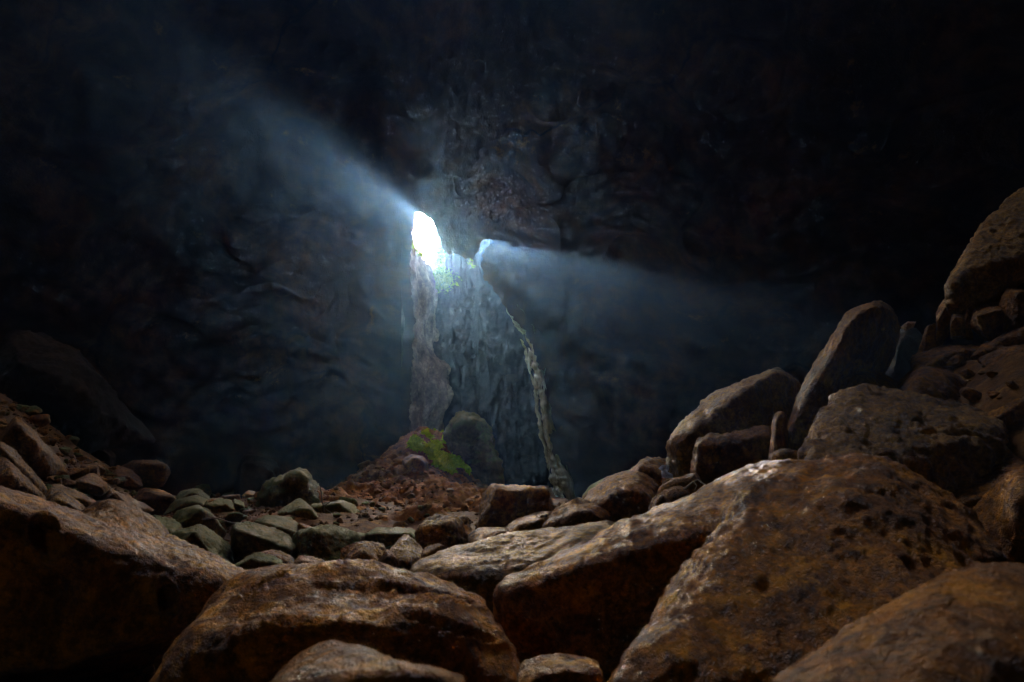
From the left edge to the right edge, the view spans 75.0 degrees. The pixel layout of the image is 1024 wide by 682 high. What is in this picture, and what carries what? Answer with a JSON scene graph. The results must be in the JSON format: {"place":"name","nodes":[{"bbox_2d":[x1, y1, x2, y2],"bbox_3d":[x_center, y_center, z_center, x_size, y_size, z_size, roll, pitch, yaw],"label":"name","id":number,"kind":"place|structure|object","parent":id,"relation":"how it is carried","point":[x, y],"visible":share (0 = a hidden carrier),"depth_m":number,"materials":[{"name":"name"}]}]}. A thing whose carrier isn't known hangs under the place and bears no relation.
{"place":"outdoors","nodes":[
{"label":"outdoors","id":0,"kind":"place"},
{"bbox_2d":[413,213,434,262],"label":"sky","id":1,"kind":"structure","parent":0,"point":[423,225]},
{"bbox_2d":[401,238,453,431],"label":"shaft wall","id":2,"kind":"structure","parent":0,"point":[432,394],"depth_m":35.37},
{"bbox_2d":[412,237,425,257],"bbox_3d":[-4.327,-4.261,30.926,0.608,0.871,1.428,-2,-8,11],"label":"shrub","id":3,"kind":"object","parent":2,"relation":"on","point":[418,251],"visible":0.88,"depth_m":30.70,"materials":[{"name":"green plant"}]},
{"bbox_2d":[430,264,461,293],"bbox_3d":[-4.243,-3.666,39.872,2.542,2.243,1.814,-3,-9,23],"label":"shrub","id":4,"kind":"object","parent":2,"relation":"on","point":[442,277],"visible":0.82,"depth_m":39.61,"materials":[{"name":"green plant"}]},
{"bbox_2d":[429,228,440,269],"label":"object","id":5,"kind":"object","parent":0,"point":[433,235],"visible":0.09,"depth_m":197.58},
{"bbox_2d":[433,239,548,485],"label":"shaft wall back","id":6,"kind":"structure","parent":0,"point":[478,348],"depth_m":40.80,"materials":[{"name":"stone"}]},
{"bbox_2d":[428,235,446,267],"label":"shrub","id":7,"kind":"object","parent":6,"relation":"on","point":[440,255],"visible":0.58,"depth_m":41.83,"materials":[{"name":"green plant"}]},
{"bbox_2d":[0,0,1023,497],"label":"cave wall","id":8,"kind":"structure","parent":0,"point":[676,210],"depth_m":25.06,"materials":[{"name":"stone"}]},
{"bbox_2d":[0,352,1023,681],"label":"cave floor","id":9,"kind":"structure","parent":0,"point":[1008,368],"depth_m":7.31,"materials":[{"name":"stone"}]},
{"bbox_2d":[0,456,45,499],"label":"boulder","id":10,"kind":"object","parent":9,"relation":"on","point":[12,477],"visible":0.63,"depth_m":5.72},
{"bbox_2d":[16,404,30,411],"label":"scree rock","id":11,"kind":"object","parent":9,"relation":"on","point":[21,408],"visible":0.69,"depth_m":10.30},
{"bbox_2d":[0,441,47,494],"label":"boulder","id":12,"kind":"object","parent":9,"relation":"on","point":[12,455],"visible":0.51,"depth_m":6.22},
{"bbox_2d":[24,406,42,415],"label":"scree rock","id":13,"kind":"object","parent":9,"relation":"on","point":[33,410],"visible":0.74,"depth_m":10.53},
{"bbox_2d":[0,417,68,477],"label":"boulder","id":14,"kind":"object","parent":9,"relation":"on","point":[39,456],"visible":0.77,"depth_m":7.03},
{"bbox_2d":[29,414,50,427],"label":"scree rock","id":15,"kind":"object","parent":9,"relation":"on","point":[41,420],"visible":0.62,"depth_m":10.25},
{"bbox_2d":[46,490,85,510],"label":"boulder","id":16,"kind":"object","parent":9,"relation":"on","point":[61,498],"visible":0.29,"depth_m":5.83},
{"bbox_2d":[59,447,72,455],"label":"scree rock","id":17,"kind":"object","parent":9,"relation":"on","point":[67,451],"visible":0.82,"depth_m":9.36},
{"bbox_2d":[62,479,75,487],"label":"scree rock","id":18,"kind":"object","parent":9,"relation":"on","point":[68,483],"visible":0.84,"depth_m":7.80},
{"bbox_2d":[44,484,95,506],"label":"boulder","id":19,"kind":"object","parent":9,"relation":"on","point":[84,499],"visible":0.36,"depth_m":6.73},
{"bbox_2d":[65,468,89,479],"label":"scree rock","id":20,"kind":"object","parent":9,"relation":"on","point":[75,473],"visible":0.65,"depth_m":8.36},
{"bbox_2d":[0,330,155,453],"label":"boulder","id":21,"kind":"object","parent":9,"relation":"on","point":[68,389],"visible":0.88,"depth_m":12.14,"materials":[{"name":"stone"}]},
{"bbox_2d":[80,464,98,473],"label":"scree rock","id":22,"kind":"object","parent":9,"relation":"on","point":[93,468],"visible":0.5,"depth_m":9.29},
{"bbox_2d":[74,473,110,496],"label":"boulder","id":23,"kind":"object","parent":9,"relation":"on","point":[93,484],"visible":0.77,"depth_m":7.71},
{"bbox_2d":[91,448,115,466],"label":"slab","id":24,"kind":"structure","parent":9,"relation":"on","point":[107,456],"depth_m":12.49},
{"bbox_2d":[106,478,120,484],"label":"scree rock","id":25,"kind":"object","parent":9,"relation":"on","point":[113,481],"visible":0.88,"depth_m":10.20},
{"bbox_2d":[112,477,126,486],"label":"scree rock","id":26,"kind":"object","parent":9,"relation":"on","point":[123,480],"visible":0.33,"depth_m":10.86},
{"bbox_2d":[0,485,244,681],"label":"boulder","id":27,"kind":"object","parent":9,"relation":"on","point":[84,597],"visible":0.84,"depth_m":2.38,"materials":[{"name":"stone"}]},
{"bbox_2d":[93,488,153,512],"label":"boulder","id":28,"kind":"object","parent":9,"relation":"on","point":[115,494],"visible":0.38,"depth_m":7.95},
{"bbox_2d":[81,498,169,536],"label":"boulder","id":29,"kind":"object","parent":9,"relation":"on","point":[122,514],"visible":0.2,"depth_m":4.64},
{"bbox_2d":[113,465,142,489],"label":"boulder","id":30,"kind":"object","parent":9,"relation":"on","point":[133,481],"visible":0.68,"depth_m":11.21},
{"bbox_2d":[122,460,170,488],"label":"boulder","id":31,"kind":"object","parent":9,"relation":"on","point":[155,474],"visible":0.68,"depth_m":11.90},
{"bbox_2d":[134,488,175,515],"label":"boulder","id":32,"kind":"object","parent":9,"relation":"on","point":[159,501],"visible":0.53,"depth_m":9.69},
{"bbox_2d":[146,534,172,543],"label":"boulder","id":33,"kind":"object","parent":9,"relation":"on","point":[165,539],"visible":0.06,"depth_m":3.81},
{"bbox_2d":[153,514,181,532],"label":"boulder","id":34,"kind":"object","parent":9,"relation":"on","point":[171,524],"visible":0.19,"depth_m":6.58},
{"bbox_2d":[163,495,206,514],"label":"boulder","id":35,"kind":"object","parent":9,"relation":"on","point":[179,504],"visible":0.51,"depth_m":9.27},
{"bbox_2d":[175,488,210,499],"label":"boulder","id":36,"kind":"object","parent":9,"relation":"on","point":[189,492],"visible":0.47,"depth_m":11.38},
{"bbox_2d":[172,505,226,537],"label":"boulder","id":37,"kind":"object","parent":9,"relation":"on","point":[189,516],"visible":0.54,"depth_m":7.38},
{"bbox_2d":[170,524,235,563],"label":"boulder","id":38,"kind":"object","parent":9,"relation":"on","point":[206,538],"visible":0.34,"depth_m":5.82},
{"bbox_2d":[195,484,211,496],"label":"scree rock","id":39,"kind":"object","parent":9,"relation":"on","point":[206,488],"visible":0.45,"depth_m":25.85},
{"bbox_2d":[165,534,245,570],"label":"boulder","id":40,"kind":"object","parent":9,"relation":"on","point":[183,543],"visible":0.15,"depth_m":3.96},
{"bbox_2d":[203,498,234,511],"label":"boulder","id":41,"kind":"object","parent":9,"relation":"on","point":[226,505],"visible":0.7,"depth_m":9.01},
{"bbox_2d":[220,494,240,501],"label":"scree rock","id":42,"kind":"object","parent":9,"relation":"on","point":[233,497],"visible":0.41,"depth_m":11.25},
{"bbox_2d":[225,512,243,523],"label":"loose rock","id":43,"kind":"object","parent":9,"relation":"on","point":[234,517],"visible":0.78,"depth_m":8.16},
{"bbox_2d":[233,499,244,511],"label":"boulder","id":44,"kind":"object","parent":9,"relation":"on","point":[238,505],"visible":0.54,"depth_m":9.59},
{"bbox_2d":[242,490,254,498],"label":"scree rock","id":45,"kind":"object","parent":9,"relation":"on","point":[248,494],"visible":0.94,"depth_m":11.81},
{"bbox_2d":[233,454,279,498],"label":"boulder","id":46,"kind":"object","parent":9,"relation":"on","point":[254,472],"visible":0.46,"depth_m":18.16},
{"bbox_2d":[234,552,282,569],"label":"boulder","id":47,"kind":"object","parent":9,"relation":"on","point":[256,560],"visible":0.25,"depth_m":4.13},
{"bbox_2d":[230,521,295,562],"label":"boulder","id":48,"kind":"object","parent":9,"relation":"on","point":[248,538],"visible":0.6,"depth_m":5.99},
{"bbox_2d":[254,515,298,538],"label":"boulder","id":49,"kind":"object","parent":9,"relation":"on","point":[287,525],"visible":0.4,"depth_m":7.57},
{"bbox_2d":[261,549,294,563],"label":"boulder","id":50,"kind":"object","parent":9,"relation":"on","point":[285,558],"visible":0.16,"depth_m":5.20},
{"bbox_2d":[255,467,323,507],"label":"boulder","id":51,"kind":"object","parent":9,"relation":"on","point":[286,489],"visible":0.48,"depth_m":10.30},
{"bbox_2d":[277,498,318,519],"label":"boulder","id":52,"kind":"object","parent":9,"relation":"on","point":[306,510],"visible":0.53,"depth_m":8.47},
{"bbox_2d":[294,555,323,563],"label":"boulder","id":53,"kind":"object","parent":9,"relation":"on","point":[300,559],"visible":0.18,"depth_m":4.32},
{"bbox_2d":[292,524,364,560],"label":"boulder","id":54,"kind":"object","parent":9,"relation":"on","point":[327,542],"visible":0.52,"depth_m":5.94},
{"bbox_2d":[311,500,356,513],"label":"boulder","id":55,"kind":"object","parent":9,"relation":"on","point":[339,506],"visible":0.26,"depth_m":9.14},
{"bbox_2d":[149,559,520,681],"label":"boulder","id":56,"kind":"object","parent":9,"relation":"on","point":[264,624],"visible":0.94,"depth_m":1.74,"materials":[{"name":"stone"}]},
{"bbox_2d":[516,653,603,681],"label":"stone","id":57,"kind":"object","parent":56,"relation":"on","point":[560,667],"visible":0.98,"depth_m":1.70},
{"bbox_2d":[339,497,357,506],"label":"loose rock","id":58,"kind":"object","parent":9,"relation":"on","point":[353,501],"visible":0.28,"depth_m":10.37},
{"bbox_2d":[345,544,378,560],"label":"boulder","id":59,"kind":"object","parent":9,"relation":"on","point":[364,551],"visible":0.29,"depth_m":5.09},
{"bbox_2d":[340,540,385,558],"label":"boulder","id":60,"kind":"object","parent":9,"relation":"on","point":[378,548],"visible":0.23,"depth_m":5.90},
{"bbox_2d":[270,639,465,681],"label":"boulder","id":61,"kind":"object","parent":9,"relation":"on","point":[331,660],"visible":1,"depth_m":1.00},
{"bbox_2d":[378,549,399,567],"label":"boulder","id":62,"kind":"object","parent":9,"relation":"on","point":[388,557],"visible":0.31,"depth_m":4.70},
{"bbox_2d":[364,527,415,546],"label":"boulder","id":63,"kind":"object","parent":9,"relation":"on","point":[388,536],"visible":0.38,"depth_m":6.94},
{"bbox_2d":[242,426,554,520],"bbox_3d":[-3.050,4.184,19.609,12.900,4.278,23.000,0,-8,0],"label":"soil heap","id":64,"kind":"object","parent":9,"relation":"on","point":[456,496],"visible":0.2,"depth_m":14.31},
{"bbox_2d":[358,460,370,469],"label":"soil clod","id":65,"kind":"object","parent":64,"relation":"on","point":[362,465],"visible":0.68,"depth_m":24.54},
{"bbox_2d":[402,454,428,474],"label":"boulder","id":66,"kind":"object","parent":64,"relation":"on","point":[415,463],"visible":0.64,"depth_m":20.60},
{"bbox_2d":[406,428,445,452],"bbox_3d":[-2.959,3.636,24.231,1.192,0.981,3.274,-1,-8,9],"label":"moss","id":67,"kind":"object","parent":64,"relation":"on","point":[414,442],"visible":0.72,"depth_m":23.38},
{"bbox_2d":[423,446,471,475],"bbox_3d":[-2.268,4.290,23.572,1.197,1.232,2.966,-2,-8,14],"label":"moss","id":68,"kind":"object","parent":64,"relation":"on","point":[447,462],"visible":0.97,"depth_m":23.22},
{"bbox_2d":[443,411,504,485],"bbox_3d":[-1.500,4.497,25.742,2.460,3.589,3.085,0,-8,0],"label":"mossy boulder","id":69,"kind":"object","parent":64,"relation":"on","point":[468,438],"visible":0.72,"depth_m":24.55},
{"bbox_2d":[392,522,407,527],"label":"loose rock","id":70,"kind":"object","parent":9,"relation":"on","point":[400,524],"visible":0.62,"depth_m":7.99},
{"bbox_2d":[389,534,422,570],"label":"boulder","id":71,"kind":"object","parent":9,"relation":"on","point":[406,549],"visible":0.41,"depth_m":5.33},
{"bbox_2d":[421,543,448,557],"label":"boulder","id":72,"kind":"object","parent":9,"relation":"on","point":[431,550],"visible":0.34,"depth_m":5.18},
{"bbox_2d":[414,513,472,548],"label":"boulder","id":73,"kind":"object","parent":9,"relation":"on","point":[449,531],"visible":0.63,"depth_m":6.59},
{"bbox_2d":[468,527,506,542],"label":"boulder","id":74,"kind":"object","parent":9,"relation":"on","point":[480,533],"visible":0.36,"depth_m":6.58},
{"bbox_2d":[0,350,1023,540],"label":"gravel","id":75,"kind":"structure","parent":9,"relation":"on","point":[370,498],"depth_m":10.04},
{"bbox_2d":[410,520,615,613],"bbox_3d":[0.060,1.593,4.381,1.432,0.753,1.584,0,-8,0],"label":"boulder","id":76,"kind":"object","parent":9,"relation":"on","point":[482,568],"visible":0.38,"depth_m":3.92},
{"bbox_2d":[476,483,554,528],"bbox_3d":[0.055,2.082,7.991,0.944,0.763,1.420,0,-8,0],"label":"boulder","id":77,"kind":"object","parent":9,"relation":"on","point":[501,505],"visible":0.59,"depth_m":7.39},
{"bbox_2d":[505,511,552,531],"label":"boulder","id":78,"kind":"object","parent":9,"relation":"on","point":[527,522],"visible":0.27,"depth_m":6.33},
{"bbox_2d":[529,511,550,518],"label":"boulder","id":79,"kind":"object","parent":9,"relation":"on","point":[544,513],"visible":0.11,"depth_m":6.71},
{"bbox_2d":[542,499,611,527],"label":"boulder","id":80,"kind":"object","parent":9,"relation":"on","point":[574,512],"visible":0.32,"depth_m":5.71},
{"bbox_2d":[582,466,633,498],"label":"boulder","id":81,"kind":"object","parent":9,"relation":"on","point":[593,485],"visible":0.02,"depth_m":7.36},
{"bbox_2d":[584,470,658,521],"bbox_3d":[1.116,1.827,6.518,0.920,1.105,1.349,0,-8,0],"label":"boulder","id":82,"kind":"object","parent":9,"relation":"on","point":[623,494],"visible":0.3,"depth_m":6.00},
{"bbox_2d":[629,456,665,486],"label":"boulder","id":83,"kind":"object","parent":9,"relation":"on","point":[649,466],"visible":0.13,"depth_m":6.76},
{"bbox_2d":[493,459,816,681],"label":"boulder","id":84,"kind":"object","parent":9,"relation":"on","point":[599,594],"visible":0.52,"depth_m":2.64,"materials":[{"name":"stone"}]},
{"bbox_2d":[652,493,670,506],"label":"stone","id":85,"kind":"object","parent":9,"relation":"on","point":[660,498],"visible":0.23,"depth_m":4.63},
{"bbox_2d":[649,486,689,510],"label":"stone","id":86,"kind":"object","parent":9,"relation":"on","point":[673,493],"visible":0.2,"depth_m":4.87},
{"bbox_2d":[682,480,705,490],"bbox_3d":[1.321,1.054,4.852,0.146,0.083,0.128,0,-8,0],"label":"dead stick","id":87,"kind":"object","parent":86,"relation":"on","point":[689,485],"visible":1,"depth_m":4.90,"materials":[{"name":"wood"}]},
{"bbox_2d":[657,472,702,494],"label":"stone","id":88,"kind":"object","parent":9,"relation":"on","point":[685,480],"visible":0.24,"depth_m":5.17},
{"bbox_2d":[659,465,672,477],"bbox_3d":[1.208,1.028,5.252,0.109,0.100,0.052,-1,-8,5],"label":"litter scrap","id":89,"kind":"object","parent":88,"relation":"on","point":[664,469],"visible":1,"depth_m":5.25,"materials":[{"name":"stone"}]},
{"bbox_2d":[690,425,771,485],"bbox_3d":[1.905,1.328,5.616,0.909,1.226,0.928,0,-8,0],"label":"boulder","id":90,"kind":"object","parent":9,"relation":"on","point":[715,456],"visible":0.32,"depth_m":5.25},
{"bbox_2d":[662,367,801,483],"bbox_3d":[2.287,1.077,6.638,1.696,1.637,1.499,0,-8,0],"label":"boulder","id":91,"kind":"object","parent":9,"relation":"on","point":[763,398],"visible":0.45,"depth_m":6.08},
{"bbox_2d":[768,411,788,459],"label":"stone","id":92,"kind":"object","parent":9,"relation":"on","point":[779,439],"visible":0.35,"depth_m":4.99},
{"bbox_2d":[768,448,796,460],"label":"stone","id":93,"kind":"object","parent":9,"relation":"on","point":[783,454],"visible":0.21,"depth_m":4.46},
{"bbox_2d":[607,452,1012,681],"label":"boulder","id":94,"kind":"object","parent":9,"relation":"on","point":[784,567],"visible":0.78,"depth_m":1.87,"materials":[{"name":"stone"}]},
{"bbox_2d":[787,300,900,450],"bbox_3d":[2.886,0.373,5.819,0.978,1.459,1.470,-4,-9,28],"label":"boulder","id":95,"kind":"object","parent":9,"relation":"on","point":[865,337],"visible":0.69,"depth_m":5.37,"materials":[{"name":"stone"}]},
{"bbox_2d":[847,370,897,388],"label":"boulder","id":96,"kind":"object","parent":9,"relation":"on","point":[878,378],"visible":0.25,"depth_m":5.35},
{"bbox_2d":[769,562,1023,681],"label":"boulder","id":97,"kind":"object","parent":9,"relation":"on","point":[964,624],"visible":1,"depth_m":0.95,"materials":[{"name":"stone"}]},
{"bbox_2d":[885,328,921,381],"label":"boulder","id":98,"kind":"object","parent":9,"relation":"on","point":[907,348],"visible":0.19,"depth_m":6.54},
{"bbox_2d":[901,321,915,330],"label":"stone","id":99,"kind":"object","parent":98,"relation":"on","point":[908,325],"visible":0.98,"depth_m":6.53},
{"bbox_2d":[797,383,1012,492],"bbox_3d":[2.593,0.821,4.386,1.214,1.138,2.693,-5,-9,30],"label":"boulder","id":100,"kind":"object","parent":9,"relation":"on","point":[949,445],"visible":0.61,"depth_m":3.74,"materials":[{"name":"stone"}]},
{"bbox_2d":[897,365,966,401],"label":"boulder","id":101,"kind":"object","parent":9,"relation":"on","point":[943,382],"visible":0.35,"depth_m":4.88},
{"bbox_2d":[910,344,980,369],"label":"boulder","id":102,"kind":"object","parent":9,"relation":"on","point":[941,355],"visible":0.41,"depth_m":5.54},
{"bbox_2d":[918,323,940,352],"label":"stone","id":103,"kind":"object","parent":102,"relation":"on","point":[928,342],"visible":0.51,"depth_m":5.82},
{"bbox_2d":[936,299,951,344],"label":"stone","id":104,"kind":"object","parent":102,"relation":"on","point":[943,316],"visible":0.86,"depth_m":5.79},
{"bbox_2d":[950,314,965,339],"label":"stone","id":105,"kind":"object","parent":102,"relation":"on","point":[957,327],"visible":0.74,"depth_m":5.68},
{"bbox_2d":[943,187,1023,316],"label":"boulder","id":106,"kind":"object","parent":105,"relation":"on","point":[989,266],"visible":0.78,"depth_m":5.85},
{"bbox_2d":[944,354,964,366],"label":"loose rock","id":107,"kind":"object","parent":9,"relation":"on","point":[956,360],"visible":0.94,"depth_m":5.37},
{"bbox_2d":[959,369,975,377],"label":"loose rock","id":108,"kind":"object","parent":9,"relation":"on","point":[966,373],"visible":0.88,"depth_m":5.08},
{"bbox_2d":[959,386,981,402],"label":"loose rock","id":109,"kind":"object","parent":9,"relation":"on","point":[972,395],"visible":0.84,"depth_m":4.63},
{"bbox_2d":[952,453,1023,508],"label":"boulder","id":110,"kind":"object","parent":9,"relation":"on","point":[970,495],"visible":0.21,"depth_m":3.51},
{"bbox_2d":[972,464,1023,563],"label":"boulder","id":111,"kind":"object","parent":9,"relation":"on","point":[998,508],"visible":0.37,"depth_m":2.74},
{"bbox_2d":[977,343,1023,365],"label":"boulder","id":112,"kind":"object","parent":9,"relation":"on","point":[997,355],"visible":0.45,"depth_m":5.03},
{"bbox_2d":[970,327,1023,359],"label":"boulder","id":113,"kind":"object","parent":112,"relation":"on","point":[1012,337],"visible":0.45,"depth_m":5.22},
{"bbox_2d":[970,301,1004,341],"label":"boulder","id":114,"kind":"object","parent":113,"relation":"on","point":[987,322],"visible":0.79,"depth_m":5.39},
{"bbox_2d":[964,308,972,339],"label":"stone","id":115,"kind":"object","parent":114,"relation":"on","point":[968,329],"visible":0.9,"depth_m":5.65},
{"bbox_2d":[983,287,1023,343],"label":"boulder","id":116,"kind":"object","parent":113,"relation":"on","point":[1011,303],"visible":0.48,"depth_m":5.36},
{"bbox_2d":[987,397,1023,427],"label":"boulder","id":117,"kind":"object","parent":9,"relation":"on","point":[1009,414],"visible":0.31,"depth_m":4.07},
{"bbox_2d":[1005,381,1018,387],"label":"loose rock","id":118,"kind":"object","parent":9,"relation":"on","point":[1011,384],"visible":1,"depth_m":4.35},
{"bbox_2d":[517,298,576,487],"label":"shaft wall","id":119,"kind":"structure","parent":0,"point":[550,472],"depth_m":39.67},
{"bbox_2d":[506,305,574,499],"bbox_3d":[1.192,3.419,32.835,2.778,10.284,5.890,-8,-11,43],"label":"flowstone curtain","id":120,"kind":"object","parent":119,"relation":"attached to","point":[560,479],"visible":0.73,"depth_m":33.00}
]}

